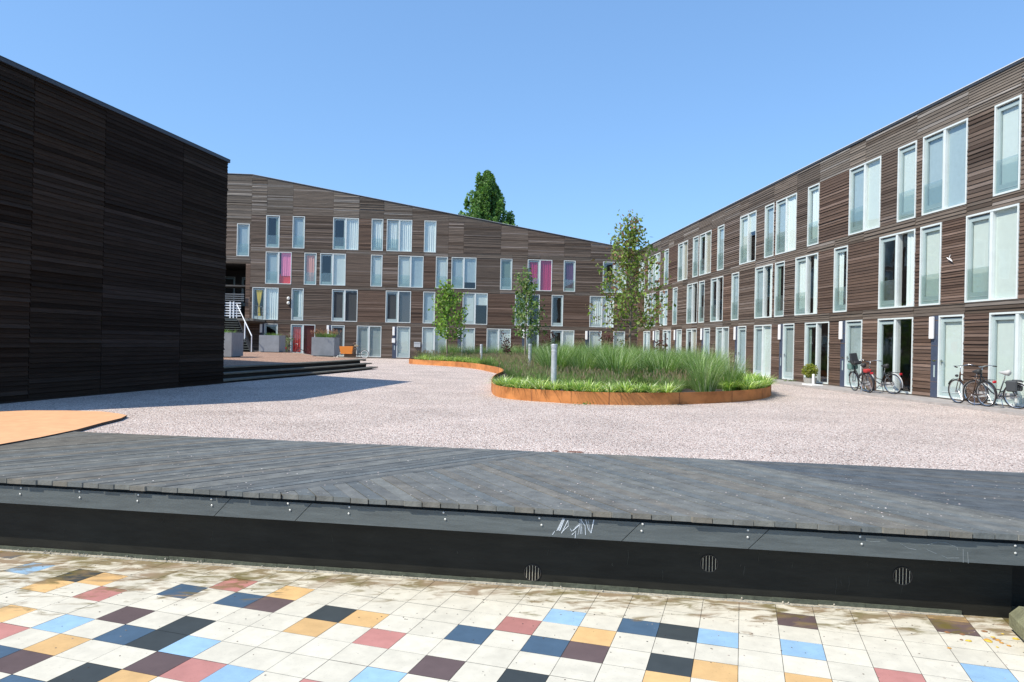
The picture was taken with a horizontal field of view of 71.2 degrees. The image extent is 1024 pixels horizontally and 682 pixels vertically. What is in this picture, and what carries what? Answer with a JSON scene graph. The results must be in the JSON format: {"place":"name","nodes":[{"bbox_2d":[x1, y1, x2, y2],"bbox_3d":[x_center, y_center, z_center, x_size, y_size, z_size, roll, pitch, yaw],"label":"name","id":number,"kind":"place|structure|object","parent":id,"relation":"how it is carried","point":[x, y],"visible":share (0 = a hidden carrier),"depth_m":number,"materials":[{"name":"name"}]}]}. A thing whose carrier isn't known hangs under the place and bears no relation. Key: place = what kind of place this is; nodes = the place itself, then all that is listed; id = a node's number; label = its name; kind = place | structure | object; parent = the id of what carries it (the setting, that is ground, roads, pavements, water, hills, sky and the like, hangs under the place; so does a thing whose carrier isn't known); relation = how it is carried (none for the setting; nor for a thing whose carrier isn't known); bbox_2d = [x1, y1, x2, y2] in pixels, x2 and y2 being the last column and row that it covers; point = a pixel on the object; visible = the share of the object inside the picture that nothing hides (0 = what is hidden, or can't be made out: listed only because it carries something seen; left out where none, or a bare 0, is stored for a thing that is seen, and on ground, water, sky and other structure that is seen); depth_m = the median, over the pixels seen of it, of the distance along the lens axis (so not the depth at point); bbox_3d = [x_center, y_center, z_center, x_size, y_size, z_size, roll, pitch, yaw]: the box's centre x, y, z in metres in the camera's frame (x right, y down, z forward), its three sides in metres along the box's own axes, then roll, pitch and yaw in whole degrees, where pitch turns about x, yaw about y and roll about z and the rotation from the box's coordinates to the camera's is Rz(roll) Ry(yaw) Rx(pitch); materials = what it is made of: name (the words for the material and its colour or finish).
{"place":"outdoors","nodes":[
{"label":"outdoors","id":0,"kind":"place"},
{"bbox_2d":[222,350,377,382],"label":"raised terrace","id":1,"kind":"structure","parent":0,"point":[251,366],"depth_m":30.86,"materials":[{"name":"grey concrete"}]},
{"bbox_2d":[224,329,243,357],"bbox_3d":[-15.063,0.075,36.935,1.730,1.505,2.093,1,0,-4],"label":"planter box","id":2,"kind":"object","parent":1,"relation":"on","point":[233,344],"visible":0.38,"depth_m":36.36,"materials":[{"name":"grey concrete"}]},
{"bbox_2d":[224,294,264,351],"bbox_3d":[-21.901,-1.526,53.869,7.000,4.594,8.400,1,0,-4],"label":"outdoor stair","id":3,"kind":"object","parent":1,"relation":"on","point":[233,324],"visible":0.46,"depth_m":54.41,"materials":[{"name":"grey metal"}]},
{"bbox_2d":[259,333,285,351],"bbox_3d":[-17.202,0.077,51.429,1.529,1.466,2.070,1,0,-4],"label":"planter box","id":4,"kind":"object","parent":1,"relation":"on","point":[272,342],"visible":1,"depth_m":50.49,"materials":[{"name":"grey concrete"}]},
{"bbox_2d":[310,328,341,356],"bbox_3d":[-11.307,0.055,43.237,1.873,1.726,2.705,1,0,-4],"label":"planter box","id":5,"kind":"object","parent":1,"relation":"on","point":[324,345],"visible":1,"depth_m":42.41,"materials":[{"name":"grey concrete"}]},
{"bbox_2d":[0,551,1023,681],"bbox_3d":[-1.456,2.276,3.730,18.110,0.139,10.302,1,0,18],"label":"tiled floor","id":6,"kind":"structure","parent":0,"point":[489,614],"depth_m":5.68,"materials":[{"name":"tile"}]},
{"bbox_2d":[0,503,1023,617],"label":"retaining wall","id":7,"kind":"structure","parent":6,"relation":"on","point":[902,585],"depth_m":6.86,"materials":[{"name":"black concrete"}]},
{"bbox_2d":[0,431,1023,565],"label":"timber deck","id":8,"kind":"structure","parent":7,"relation":"on","point":[404,486],"depth_m":7.32,"materials":[{"name":"wood"}]},
{"bbox_2d":[1009,606,1023,639],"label":"concrete block","id":9,"kind":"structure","parent":6,"relation":"on","point":[1016,620],"depth_m":5.80,"materials":[{"name":"beige concrete"}]},
{"bbox_2d":[0,358,1023,472],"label":"gravel","id":10,"kind":"structure","parent":0,"point":[391,382],"depth_m":14.31,"materials":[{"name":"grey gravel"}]},
{"bbox_2d":[0,410,126,445],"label":"play surface","id":11,"kind":"object","parent":10,"relation":"on","point":[21,426],"visible":1,"depth_m":11.99,"materials":[{"name":"orange rubber"}]},
{"bbox_2d":[0,55,229,403],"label":"timber clad building","id":12,"kind":"structure","parent":10,"relation":"on","point":[113,230],"depth_m":18.07,"materials":[{"name":"black wood"}]},
{"bbox_2d":[333,342,368,357],"bbox_3d":[-13.036,0.751,57.765,2.948,1.315,0.626,1,0,-4],"label":"cargo bike","id":13,"kind":"object","parent":10,"relation":"on","point":[346,350],"visible":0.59,"depth_m":57.47,"materials":[{"name":"orange wood"}]},
{"bbox_2d":[225,173,638,358],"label":"timber clad building","id":14,"kind":"structure","parent":10,"relation":"on","point":[365,273],"depth_m":59.15,"materials":[{"name":"wood"}]},
{"bbox_2d":[236,223,249,255],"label":"window","id":15,"kind":"structure","parent":14,"relation":"in","point":[243,230],"depth_m":58.20,"materials":[{"name":"glass"}]},
{"bbox_2d":[252,287,278,319],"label":"window","id":16,"kind":"structure","parent":14,"relation":"in","point":[271,295],"depth_m":58.36,"materials":[{"name":"glass"}]},
{"bbox_2d":[266,215,279,247],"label":"window","id":17,"kind":"structure","parent":14,"relation":"in","point":[276,245],"depth_m":58.33,"materials":[{"name":"paint"}]},
{"bbox_2d":[265,252,291,283],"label":"window","id":18,"kind":"structure","parent":14,"relation":"in","point":[272,268],"depth_m":58.42,"materials":[{"name":"glass"}]},
{"bbox_2d":[291,288,303,320],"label":"window","id":19,"kind":"structure","parent":14,"relation":"in","point":[297,301],"depth_m":58.56,"materials":[{"name":"glass"}]},
{"bbox_2d":[292,216,304,248],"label":"window","id":20,"kind":"structure","parent":14,"relation":"in","point":[298,236],"depth_m":58.54,"materials":[{"name":"glass"}]},
{"bbox_2d":[290,324,314,354],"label":"window","id":21,"kind":"structure","parent":14,"relation":"in","point":[301,334],"depth_m":58.57,"materials":[{"name":"glass"}]},
{"bbox_2d":[304,253,316,284],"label":"window","id":22,"kind":"structure","parent":14,"relation":"in","point":[310,259],"depth_m":58.62,"materials":[{"name":"glass"}]},
{"bbox_2d":[320,253,345,285],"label":"window","id":23,"kind":"structure","parent":14,"relation":"in","point":[338,261],"depth_m":58.79,"materials":[{"name":"glass"}]},
{"bbox_2d":[331,325,344,356],"bbox_3d":[-14.321,-0.015,58.764,1.090,2.560,0.200,1,0,-4],"label":"door","id":24,"kind":"structure","parent":14,"relation":"in","point":[336,327],"depth_m":58.79,"materials":[{"name":"paint"}]},
{"bbox_2d":[331,289,357,321],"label":"window","id":25,"kind":"structure","parent":14,"relation":"in","point":[344,302],"depth_m":58.83,"materials":[{"name":"glass"}]},
{"bbox_2d":[333,217,358,249],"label":"window","id":26,"kind":"structure","parent":14,"relation":"in","point":[351,225],"depth_m":58.86,"materials":[{"name":"glass"}]},
{"bbox_2d":[356,326,381,356],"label":"window","id":27,"kind":"structure","parent":14,"relation":"in","point":[368,337],"depth_m":58.97,"materials":[{"name":"glass"}]},
{"bbox_2d":[370,255,382,286],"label":"window","id":28,"kind":"structure","parent":14,"relation":"in","point":[376,260],"depth_m":59.03,"materials":[{"name":"glass"}]},
{"bbox_2d":[371,219,382,250],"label":"window","id":29,"kind":"structure","parent":14,"relation":"in","point":[377,224],"depth_m":59.00,"materials":[{"name":"glass"}]},
{"bbox_2d":[385,291,410,322],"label":"window","id":30,"kind":"structure","parent":14,"relation":"in","point":[398,303],"depth_m":59.16,"materials":[{"name":"glass"}]},
{"bbox_2d":[386,219,411,251],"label":"window","id":31,"kind":"structure","parent":14,"relation":"in","point":[399,232],"depth_m":59.18,"materials":[{"name":"glass"}]},
{"bbox_2d":[396,327,409,357],"bbox_3d":[-8.993,0.096,59.177,1.100,2.560,0.200,1,0,-4],"label":"door","id":32,"kind":"structure","parent":14,"relation":"in","point":[403,333],"depth_m":59.19,"materials":[{"name":"paint"}]},
{"bbox_2d":[398,255,423,287],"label":"window","id":33,"kind":"structure","parent":14,"relation":"in","point":[410,268],"depth_m":59.25,"materials":[{"name":"glass"}]},
{"bbox_2d":[423,292,434,323],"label":"window","id":34,"kind":"structure","parent":14,"relation":"in","point":[428,316],"depth_m":59.36,"materials":[{"name":"glass"}]},
{"bbox_2d":[424,221,435,252],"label":"window","id":35,"kind":"structure","parent":14,"relation":"in","point":[429,226],"depth_m":59.38,"materials":[{"name":"clear glass"}]},
{"bbox_2d":[422,327,446,354],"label":"window","id":36,"kind":"structure","parent":14,"relation":"in","point":[430,340],"depth_m":59.38,"materials":[{"name":"glass"}]},
{"bbox_2d":[435,257,447,287],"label":"window","id":37,"kind":"structure","parent":14,"relation":"in","point":[441,262],"depth_m":59.45,"materials":[{"name":"glass"}]},
{"bbox_2d":[451,257,475,288],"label":"window","id":38,"kind":"structure","parent":14,"relation":"in","point":[463,269],"depth_m":59.58,"materials":[{"name":"glass"}]},
{"bbox_2d":[461,328,474,352],"bbox_3d":[-3.655,0.208,59.591,1.090,2.560,0.200,1,0,-4],"label":"door","id":39,"kind":"structure","parent":14,"relation":"in","point":[469,339],"depth_m":59.61,"materials":[{"name":"paint"}]},
{"bbox_2d":[462,293,487,324],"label":"window","id":40,"kind":"structure","parent":14,"relation":"in","point":[471,300],"depth_m":59.63,"materials":[{"name":"glass"}]},
{"bbox_2d":[486,329,510,351],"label":"window","id":41,"kind":"structure","parent":14,"relation":"in","point":[493,335],"depth_m":59.80,"materials":[{"name":"glass"}]},
{"bbox_2d":[500,259,511,289],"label":"window","id":42,"kind":"structure","parent":14,"relation":"in","point":[505,264],"depth_m":59.86,"materials":[{"name":"glass"}]},
{"bbox_2d":[528,259,551,290],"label":"window","id":43,"kind":"structure","parent":14,"relation":"in","point":[542,269],"depth_m":60.09,"materials":[{"name":"paint"}]},
{"bbox_2d":[551,330,573,346],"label":"window","id":44,"kind":"structure","parent":14,"relation":"in","point":[564,334],"depth_m":60.24,"materials":[{"name":"glass"}]},
{"bbox_2d":[563,260,575,291],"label":"window","id":45,"kind":"structure","parent":14,"relation":"in","point":[569,266],"depth_m":60.27,"materials":[{"name":"glass"}]},
{"bbox_2d":[589,296,613,327],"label":"window","id":46,"kind":"structure","parent":14,"relation":"in","point":[595,300],"depth_m":60.48,"materials":[{"name":"glass"}]},
{"bbox_2d":[602,262,626,292],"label":"window","id":47,"kind":"structure","parent":14,"relation":"in","point":[604,264],"depth_m":60.54,"materials":[{"name":"paint"}]},
{"bbox_2d":[458,170,517,225],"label":"poplar tree","id":48,"kind":"object","parent":10,"relation":"on","point":[487,202],"visible":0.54,"depth_m":84.90,"materials":[{"name":"green plant"}]},
{"bbox_2d":[409,358,770,404],"bbox_3d":[1.075,1.496,35.862,14.034,0.350,35.182,1,0,-4],"label":"corten planting bed","id":49,"kind":"object","parent":10,"relation":"on","point":[687,396],"visible":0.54,"depth_m":19.06,"materials":[{"name":"metal"}]},
{"bbox_2d":[428,279,468,356],"bbox_3d":[-4.067,-1.360,46.791,2.866,5.391,3.538,1,0,-4],"label":"young tree","id":50,"kind":"object","parent":49,"relation":"on","point":[448,303],"visible":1,"depth_m":46.67,"materials":[{"name":"green plant"}]},
{"bbox_2d":[511,265,550,354],"bbox_3d":[1.152,-1.583,43.142,2.511,6.041,3.018,1,0,-4],"label":"young tree","id":51,"kind":"object","parent":49,"relation":"on","point":[526,284],"visible":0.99,"depth_m":43.13,"materials":[{"name":"green plant"}]},
{"bbox_2d":[551,344,556,383],"bbox_3d":[1.142,0.746,19.496,0.175,1.330,0.173,1,0,-4],"label":"bollard","id":52,"kind":"object","parent":49,"relation":"on","point":[553,361],"visible":0.93,"depth_m":19.43,"materials":[{"name":"metal"}]},
{"bbox_2d":[528,335,589,375],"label":"feather grass","id":53,"kind":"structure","parent":49,"relation":"on","point":[562,363],"depth_m":25.29,"materials":[{"name":"green plant"}]},
{"bbox_2d":[413,348,750,391],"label":"fountain grass","id":54,"kind":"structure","parent":49,"relation":"on","point":[515,365],"depth_m":23.35,"materials":[{"name":"green plant"}]},
{"bbox_2d":[578,342,650,382],"bbox_3d":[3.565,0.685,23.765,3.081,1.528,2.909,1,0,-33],"label":"feather grass","id":55,"kind":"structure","parent":49,"relation":"on","point":[616,362],"depth_m":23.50,"materials":[{"name":"green plant"}]},
{"bbox_2d":[585,209,675,349],"bbox_3d":[5.511,-2.291,32.361,3.420,7.595,4.549,1,0,-21],"label":"young tree","id":56,"kind":"object","parent":49,"relation":"on","point":[631,234],"visible":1,"depth_m":32.38,"materials":[{"name":"green plant"}]},
{"bbox_2d":[706,352,753,390],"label":"feather grass","id":57,"kind":"object","parent":49,"relation":"on","point":[729,376],"depth_m":21.29,"materials":[{"name":"green plant"}]},
{"bbox_2d":[637,57,1023,406],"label":"timber clad building","id":58,"kind":"structure","parent":10,"relation":"on","point":[827,264],"depth_m":26.33,"materials":[{"name":"wood"}]},
{"bbox_2d":[659,289,667,325],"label":"window","id":59,"kind":"structure","parent":58,"relation":"in","point":[663,321],"depth_m":52.97,"materials":[{"name":"glass"}]},
{"bbox_2d":[672,287,677,324],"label":"window","id":60,"kind":"structure","parent":58,"relation":"in","point":[674,309],"depth_m":50.58,"materials":[{"name":"glass"}]},
{"bbox_2d":[677,240,687,281],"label":"window","id":61,"kind":"structure","parent":58,"relation":"in","point":[682,247],"depth_m":48.65,"materials":[{"name":"glass"}]},
{"bbox_2d":[686,328,696,354],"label":"window","id":62,"kind":"structure","parent":58,"relation":"in","point":[693,331],"depth_m":46.52,"materials":[{"name":"glass"}]},
{"bbox_2d":[686,282,697,323],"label":"window","id":63,"kind":"structure","parent":58,"relation":"in","point":[690,313],"depth_m":47.09,"materials":[{"name":"glass"}]},
{"bbox_2d":[692,235,698,277],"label":"window","id":64,"kind":"structure","parent":58,"relation":"in","point":[696,239],"depth_m":46.43,"materials":[{"name":"glass"}]},
{"bbox_2d":[698,280,704,322],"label":"window","id":65,"kind":"structure","parent":58,"relation":"in","point":[700,320],"depth_m":45.14,"materials":[{"name":"paint"}]},
{"bbox_2d":[699,230,711,275],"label":"window","id":66,"kind":"structure","parent":58,"relation":"in","point":[707,235],"depth_m":44.23,"materials":[{"name":"glass"}]},
{"bbox_2d":[710,276,723,321],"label":"window","id":67,"kind":"structure","parent":58,"relation":"in","point":[712,319],"depth_m":42.17,"materials":[{"name":"glass"}]},
{"bbox_2d":[717,224,724,270],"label":"window","id":68,"kind":"structure","parent":58,"relation":"in","point":[720,240],"depth_m":41.96,"materials":[{"name":"glass"}]},
{"bbox_2d":[715,327,728,366],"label":"window","id":69,"kind":"structure","parent":58,"relation":"in","point":[722,333],"depth_m":41.11,"materials":[{"name":"glass"}]},
{"bbox_2d":[731,272,738,319],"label":"window","id":70,"kind":"structure","parent":58,"relation":"in","point":[735,276],"depth_m":39.66,"materials":[{"name":"glass"}]},
{"bbox_2d":[737,326,746,373],"bbox_3d":[12.392,0.490,38.337,0.200,2.580,1.130,1,0,-4],"label":"door","id":71,"kind":"structure","parent":58,"relation":"in","point":[741,334],"depth_m":38.58,"materials":[{"name":"paint"}]},
{"bbox_2d":[739,210,756,264],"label":"window","id":72,"kind":"structure","parent":58,"relation":"in","point":[748,223],"depth_m":38.14,"materials":[{"name":"glass"}]},
{"bbox_2d":[753,324,771,377],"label":"window","id":73,"kind":"structure","parent":58,"relation":"in","point":[762,333],"depth_m":35.70,"materials":[{"name":"glass"}]},
{"bbox_2d":[754,264,772,318],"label":"window","id":74,"kind":"structure","parent":58,"relation":"in","point":[761,273],"depth_m":36.11,"materials":[{"name":"glass"}]},
{"bbox_2d":[764,202,774,257],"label":"window","id":75,"kind":"structure","parent":58,"relation":"in","point":[769,209],"depth_m":35.47,"materials":[{"name":"glass"}]},
{"bbox_2d":[774,261,784,316],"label":"window","id":76,"kind":"structure","parent":58,"relation":"in","point":[777,291],"depth_m":34.31,"materials":[{"name":"glass"}]},
{"bbox_2d":[775,193,796,254],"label":"window","id":77,"kind":"structure","parent":58,"relation":"in","point":[786,208],"depth_m":33.39,"materials":[{"name":"glass"}]},
{"bbox_2d":[782,323,794,379],"bbox_3d":[12.810,0.489,32.938,0.200,2.580,1.100,1,0,-4],"label":"door","id":78,"kind":"structure","parent":58,"relation":"in","point":[788,329],"depth_m":33.16,"materials":[{"name":"paint"}]},
{"bbox_2d":[794,252,818,315],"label":"window","id":79,"kind":"structure","parent":58,"relation":"in","point":[801,305],"depth_m":31.58,"materials":[{"name":"glass"}]},
{"bbox_2d":[807,183,819,246],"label":"window","id":80,"kind":"structure","parent":58,"relation":"in","point":[813,191],"depth_m":31.09,"materials":[{"name":"glass"}]},
{"bbox_2d":[804,321,829,383],"bbox_3d":[13.009,0.488,30.376,0.200,2.580,2.040,1,0,-4],"label":"window","id":81,"kind":"structure","parent":58,"relation":"in","point":[808,326],"depth_m":30.36,"materials":[{"name":"paint"}]},
{"bbox_2d":[833,245,847,312],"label":"window","id":82,"kind":"structure","parent":58,"relation":"in","point":[838,281],"depth_m":28.83,"materials":[{"name":"glass"}]},
{"bbox_2d":[844,320,862,387],"bbox_3d":[13.229,0.487,27.535,0.200,2.580,1.140,1,0,-4],"label":"door","id":83,"kind":"structure","parent":58,"relation":"in","point":[853,328],"depth_m":27.76,"materials":[{"name":"paint"}]},
{"bbox_2d":[848,156,881,235],"bbox_3d":[13.394,-5.432,27.007,0.200,2.600,2.080,1,0,-4],"label":"window","id":84,"kind":"structure","parent":58,"relation":"in","point":[865,186],"depth_m":26.95,"materials":[{"name":"glass"}]},
{"bbox_2d":[876,317,913,393],"bbox_3d":[13.429,0.486,24.957,0.200,2.580,2.010,1,0,-4],"label":"window","id":85,"kind":"structure","parent":58,"relation":"in","point":[896,322],"depth_m":24.95,"materials":[{"name":"paint"}]},
{"bbox_2d":[878,229,915,308],"bbox_3d":[13.491,-2.458,24.953,0.200,2.610,2.030,1,0,-4],"label":"window","id":86,"kind":"structure","parent":58,"relation":"in","point":[898,237],"depth_m":24.90,"materials":[{"name":"paint"}]},
{"bbox_2d":[897,140,917,222],"bbox_3d":[13.591,-5.433,24.460,0.200,2.600,1.010,1,0,-4],"label":"window","id":87,"kind":"structure","parent":58,"relation":"in","point":[907,154],"depth_m":24.61,"materials":[{"name":"glass"}]},
{"bbox_2d":[919,222,941,305],"bbox_3d":[13.630,-2.459,23.158,0.200,2.610,1.030,1,0,-4],"label":"window","id":88,"kind":"structure","parent":58,"relation":"in","point":[930,235],"depth_m":23.31,"materials":[{"name":"glass"}]},
{"bbox_2d":[922,118,968,215],"bbox_3d":[13.735,-5.433,22.596,0.200,2.600,2.070,1,0,-4],"label":"window","id":89,"kind":"structure","parent":58,"relation":"in","point":[944,167],"depth_m":22.54,"materials":[{"name":"glass"}]},
{"bbox_2d":[937,314,964,399],"bbox_3d":[13.649,0.485,22.121,0.200,2.580,1.120,1,0,-4],"label":"door","id":90,"kind":"structure","parent":58,"relation":"in","point":[951,333],"depth_m":22.29,"materials":[{"name":"paint"}]},
{"bbox_2d":[964,203,1019,302],"bbox_3d":[13.833,-2.459,20.536,0.200,2.610,2.030,1,0,-4],"label":"window","id":91,"kind":"structure","parent":58,"relation":"in","point":[992,260],"depth_m":20.48,"materials":[{"name":"glass"}]},
{"bbox_2d":[988,311,1023,406],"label":"door","id":92,"kind":"structure","parent":58,"relation":"in","point":[1006,329],"depth_m":20.03,"materials":[{"name":"paint"}]},
{"bbox_2d":[993,94,1022,196],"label":"window","id":93,"kind":"structure","parent":58,"relation":"in","point":[1007,114],"depth_m":20.13,"materials":[{"name":"glass"}]},
{"bbox_2d":[0,0,1023,336],"label":"sky","id":94,"kind":"structure","parent":0,"point":[673,113],"materials":[{"name":"blue"}]},
{"bbox_2d":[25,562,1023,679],"bbox_3d":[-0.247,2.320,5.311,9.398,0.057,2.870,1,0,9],"label":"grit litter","id":95,"kind":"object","parent":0,"point":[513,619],"visible":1,"depth_m":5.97,"materials":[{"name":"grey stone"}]},
{"bbox_2d":[558,345,603,376],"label":"feather grass","id":96,"kind":"object","parent":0,"point":[587,364],"depth_m":24.77,"materials":[{"name":"green plant"}]},
{"bbox_2d":[568,336,629,368],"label":"feather grass","id":97,"kind":"object","parent":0,"point":[595,349],"depth_m":26.33,"materials":[{"name":"green plant"}]},
{"bbox_2d":[606,346,667,382],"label":"feather grass","id":98,"kind":"object","parent":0,"point":[636,367],"depth_m":25.40,"materials":[{"name":"green plant"}]},
{"bbox_2d":[629,345,694,382],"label":"feather grass","id":99,"kind":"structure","parent":0,"point":[658,366],"depth_m":23.77,"materials":[{"name":"green plant"}]},
{"bbox_2d":[665,345,731,380],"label":"feather grass","id":100,"kind":"object","parent":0,"point":[687,361],"depth_m":23.43,"materials":[{"name":"green plant"}]},
{"bbox_2d":[674,347,741,391],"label":"feather grass","id":101,"kind":"object","parent":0,"point":[707,381],"depth_m":19.75,"materials":[{"name":"green plant"}]},
{"bbox_2d":[771,379,1023,415],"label":"pavement","id":102,"kind":"structure","parent":0,"point":[964,404],"depth_m":22.25,"materials":[{"name":"grey concrete"}]},
{"bbox_2d":[801,363,817,383],"bbox_3d":[12.433,1.346,29.799,0.682,0.918,0.652,1,0,-4],"label":"potted topiary","id":103,"kind":"object","parent":102,"relation":"on","point":[809,370],"visible":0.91,"depth_m":29.65,"materials":[{"name":"green plant"}]},
{"bbox_2d":[847,353,873,392],"bbox_3d":[12.284,1.117,25.233,0.594,1.375,1.828,-6,0,1],"label":"bicycle","id":104,"kind":"object","parent":102,"relation":"on","point":[853,363],"visible":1,"depth_m":25.33,"materials":[{"name":"metal"}]},
{"bbox_2d":[858,360,902,393],"bbox_3d":[12.715,1.245,24.762,0.594,1.130,1.828,-4,2,-22],"label":"bicycle","id":105,"kind":"object","parent":102,"relation":"on","point":[883,384],"visible":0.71,"depth_m":24.49,"materials":[{"name":"metal"}]},
{"bbox_2d":[948,364,997,406],"bbox_3d":[12.904,1.241,20.105,0.594,1.130,1.828,-5,1,-6],"label":"bicycle","id":106,"kind":"object","parent":102,"relation":"on","point":[979,393],"visible":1,"depth_m":19.88,"materials":[{"name":"metal"}]},
{"bbox_2d":[963,365,1023,408],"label":"bicycle","id":107,"kind":"object","parent":102,"relation":"on","point":[1013,386],"visible":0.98,"depth_m":19.28,"materials":[{"name":"black metal"}]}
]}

